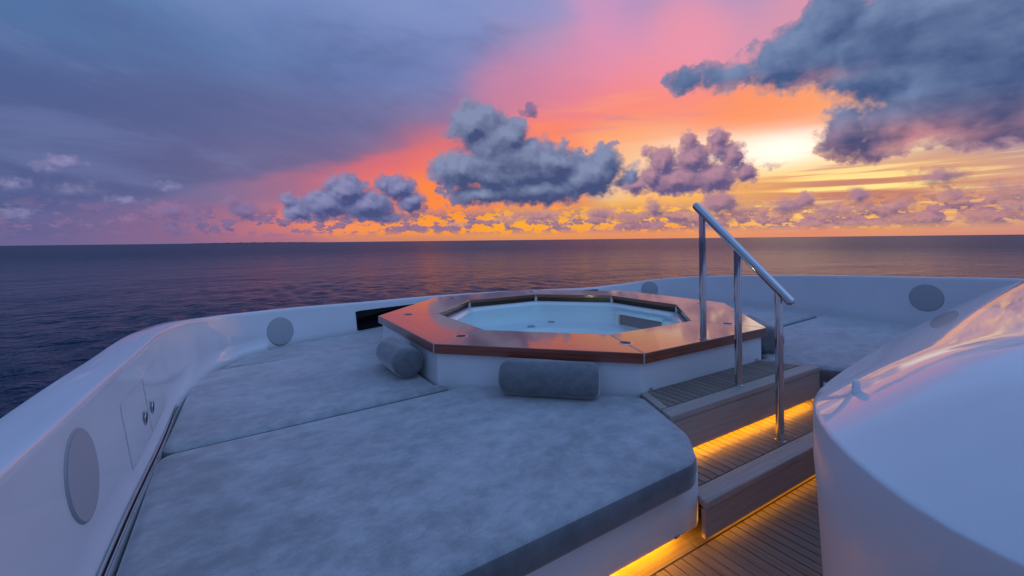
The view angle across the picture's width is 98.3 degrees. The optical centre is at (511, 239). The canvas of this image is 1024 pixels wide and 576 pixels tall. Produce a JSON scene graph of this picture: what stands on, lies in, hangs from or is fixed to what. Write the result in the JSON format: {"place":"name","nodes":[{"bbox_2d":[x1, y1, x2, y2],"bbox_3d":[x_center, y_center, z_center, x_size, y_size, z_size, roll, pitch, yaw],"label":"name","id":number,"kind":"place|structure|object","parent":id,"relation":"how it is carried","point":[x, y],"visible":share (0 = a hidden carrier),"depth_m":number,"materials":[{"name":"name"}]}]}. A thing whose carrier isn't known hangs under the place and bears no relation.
{"place":"outdoors","nodes":[
{"label":"outdoors","id":0,"kind":"place"},
{"bbox_2d":[193,242,310,243],"bbox_3d":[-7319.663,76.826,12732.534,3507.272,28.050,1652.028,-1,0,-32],"label":"island","id":1,"kind":"structure","parent":0,"point":[256,242],"depth_m":12542.35,"materials":[{"name":"grey"}]},
{"bbox_2d":[0,234,1023,417],"bbox_3d":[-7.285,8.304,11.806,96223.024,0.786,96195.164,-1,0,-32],"label":"sea","id":2,"kind":"structure","parent":0,"point":[65,310],"depth_m":118.42,"materials":[{"name":"blue liquid"}]},
{"bbox_2d":[0,0,1023,245],"label":"sky","id":3,"kind":"structure","parent":0,"point":[122,121],"materials":[{"name":"multicoloured"}]},
{"bbox_2d":[610,474,822,575],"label":"deck","id":4,"kind":"structure","parent":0,"point":[779,535],"depth_m":1.90,"materials":[{"name":"brown wood"}]},
{"bbox_2d":[0,275,1023,575],"bbox_3d":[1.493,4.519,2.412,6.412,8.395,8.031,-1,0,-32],"label":"bulwark","id":5,"kind":"object","parent":4,"relation":"attached to","point":[120,401],"visible":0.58,"depth_m":1.91,"materials":[{"name":"white plastic"}]},
{"bbox_2d":[64,428,98,524],"bbox_3d":[-1.239,0.675,1.272,0.051,0.263,0.264,-1,0,-32],"label":"wall speaker","id":6,"kind":"object","parent":5,"relation":"attached to","point":[81,480],"depth_m":1.25,"materials":[{"name":"grey"}]},
{"bbox_2d":[120,380,151,470],"bbox_3d":[-1.569,0.760,1.856,0.037,0.260,0.378,-1,0,-31],"label":"locker door","id":7,"kind":"structure","parent":5,"relation":"in","point":[134,410],"depth_m":1.83,"materials":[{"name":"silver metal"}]},
{"bbox_2d":[142,358,165,431],"bbox_3d":[-1.785,0.763,2.214,0.040,0.260,0.426,-1,0,-32],"label":"locker door","id":8,"kind":"structure","parent":5,"relation":"in","point":[152,383],"depth_m":2.19,"materials":[{"name":"silver metal"}]},
{"bbox_2d":[267,317,293,344],"bbox_3d":[-2.143,0.844,4.090,0.067,0.253,0.256,-1,0,33],"label":"wall speaker","id":9,"kind":"object","parent":5,"relation":"attached to","point":[280,330],"depth_m":4.08,"materials":[{"name":"grey plastic"}]},
{"bbox_2d":[355,289,597,329],"bbox_3d":[-0.260,0.833,5.627,3.368,0.210,0.310,-1,0,-31],"label":"window","id":10,"kind":"structure","parent":5,"relation":"in","point":[365,319],"depth_m":4.78,"materials":[{"name":"black glass"}]},
{"bbox_2d":[641,282,657,294],"bbox_3d":[1.978,0.716,6.357,0.236,0.234,0.063,-1,0,17],"label":"wall speaker","id":11,"kind":"object","parent":5,"relation":"attached to","point":[649,287],"depth_m":6.35,"materials":[{"name":"grey plastic"}]},
{"bbox_2d":[909,284,943,310],"bbox_3d":[3.826,0.534,4.087,0.044,0.248,0.248,-1,0,-32],"label":"wall speaker","id":12,"kind":"object","parent":5,"relation":"attached to","point":[925,297],"depth_m":4.08,"materials":[{"name":"grey plastic"}]},
{"bbox_2d":[378,290,766,398],"bbox_3d":[0.477,0.955,4.147,3.084,0.626,3.084,-1,0,-32],"label":"hot tub","id":13,"kind":"object","parent":4,"relation":"on","point":[631,344],"visible":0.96,"depth_m":3.07,"materials":[{"name":"brown wood"}]},
{"bbox_2d":[526,462,697,575],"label":"sunpad plinth","id":14,"kind":"structure","parent":4,"relation":"on","point":[622,546],"depth_m":1.72,"materials":[{"name":"grey"}]},
{"bbox_2d":[224,329,382,368],"bbox_3d":[-1.658,1.046,4.175,1.784,0.165,0.871,-1,0,-32],"label":"sunpad cushion","id":15,"kind":"object","parent":14,"relation":"on","point":[349,341],"visible":0.4,"depth_m":3.96,"materials":[{"name":"grey fabric"}]},
{"bbox_2d":[162,345,447,458],"bbox_3d":[-1.368,1.023,2.983,1.428,0.203,1.430,-1,0,-32],"label":"sunpad cushion","id":16,"kind":"object","parent":14,"relation":"on","point":[224,405],"visible":0.75,"depth_m":2.69,"materials":[{"name":"grey fabric"}]},
{"bbox_2d":[376,336,421,377],"bbox_3d":[-0.798,0.807,3.100,0.204,0.195,0.500,-1,0,-32],"label":"bolster cushion","id":17,"kind":"object","parent":16,"relation":"on","point":[398,357],"visible":1,"depth_m":2.92,"materials":[{"name":"grey fabric"}]},
{"bbox_2d":[116,387,697,575],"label":"sunpad cushion","id":18,"kind":"object","parent":14,"relation":"on","point":[468,481],"visible":0.96,"depth_m":1.65,"materials":[{"name":"grey fabric"}]},
{"bbox_2d":[498,358,599,398],"bbox_3d":[0.213,0.790,2.543,0.575,0.199,0.208,-1,0,13],"label":"bolster cushion","id":19,"kind":"object","parent":18,"relation":"on","point":[548,378],"visible":1,"depth_m":2.46,"materials":[{"name":"grey fabric"}]},
{"bbox_2d":[641,359,819,538],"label":"boarding steps","id":20,"kind":"structure","parent":4,"relation":"on","point":[747,463],"depth_m":2.39,"materials":[{"name":"brown wood"}]},
{"bbox_2d":[692,202,795,442],"bbox_3d":[1.359,0.434,2.640,0.054,1.360,0.617,-1,0,-32],"label":"handrail","id":21,"kind":"object","parent":20,"relation":"on","point":[782,294],"visible":1,"depth_m":2.63,"materials":[{"name":"silver metal"}]},
{"bbox_2d":[813,280,1023,575],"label":"superstructure cowl","id":22,"kind":"object","parent":4,"relation":"on","point":[918,442],"visible":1,"depth_m":1.10,"materials":[{"name":"white"}]},
{"bbox_3d":[2.068,1.084,4.850,2.040,0.349,3.610,-1,0,-32],"label":"sunpad plinth","id":23,"kind":"object","parent":4,"relation":"on","visible":0},
{"bbox_2d":[727,304,816,326],"bbox_3d":[1.875,0.916,5.356,1.724,0.215,2.560,-1,0,-32],"label":"sunpad cushion","id":24,"kind":"object","parent":23,"relation":"on","point":[767,316],"visible":0.11,"depth_m":4.72,"materials":[{"name":"grey fabric"}]},
{"bbox_2d":[761,315,916,387],"bbox_3d":[2.760,0.910,3.709,2.068,0.225,1.128,-1,0,-32],"label":"sunpad cushion","id":25,"kind":"object","parent":23,"relation":"on","point":[831,347],"visible":0.27,"depth_m":3.64,"materials":[{"name":"grey fabric"}]},
{"bbox_2d":[746,315,784,352],"bbox_3d":[2.017,0.755,3.622,0.215,0.205,0.600,-1,0,13],"label":"bolster cushion","id":26,"kind":"object","parent":25,"relation":"on","point":[768,343],"visible":0.31,"depth_m":3.34,"materials":[{"name":"grey fabric"}]}
]}

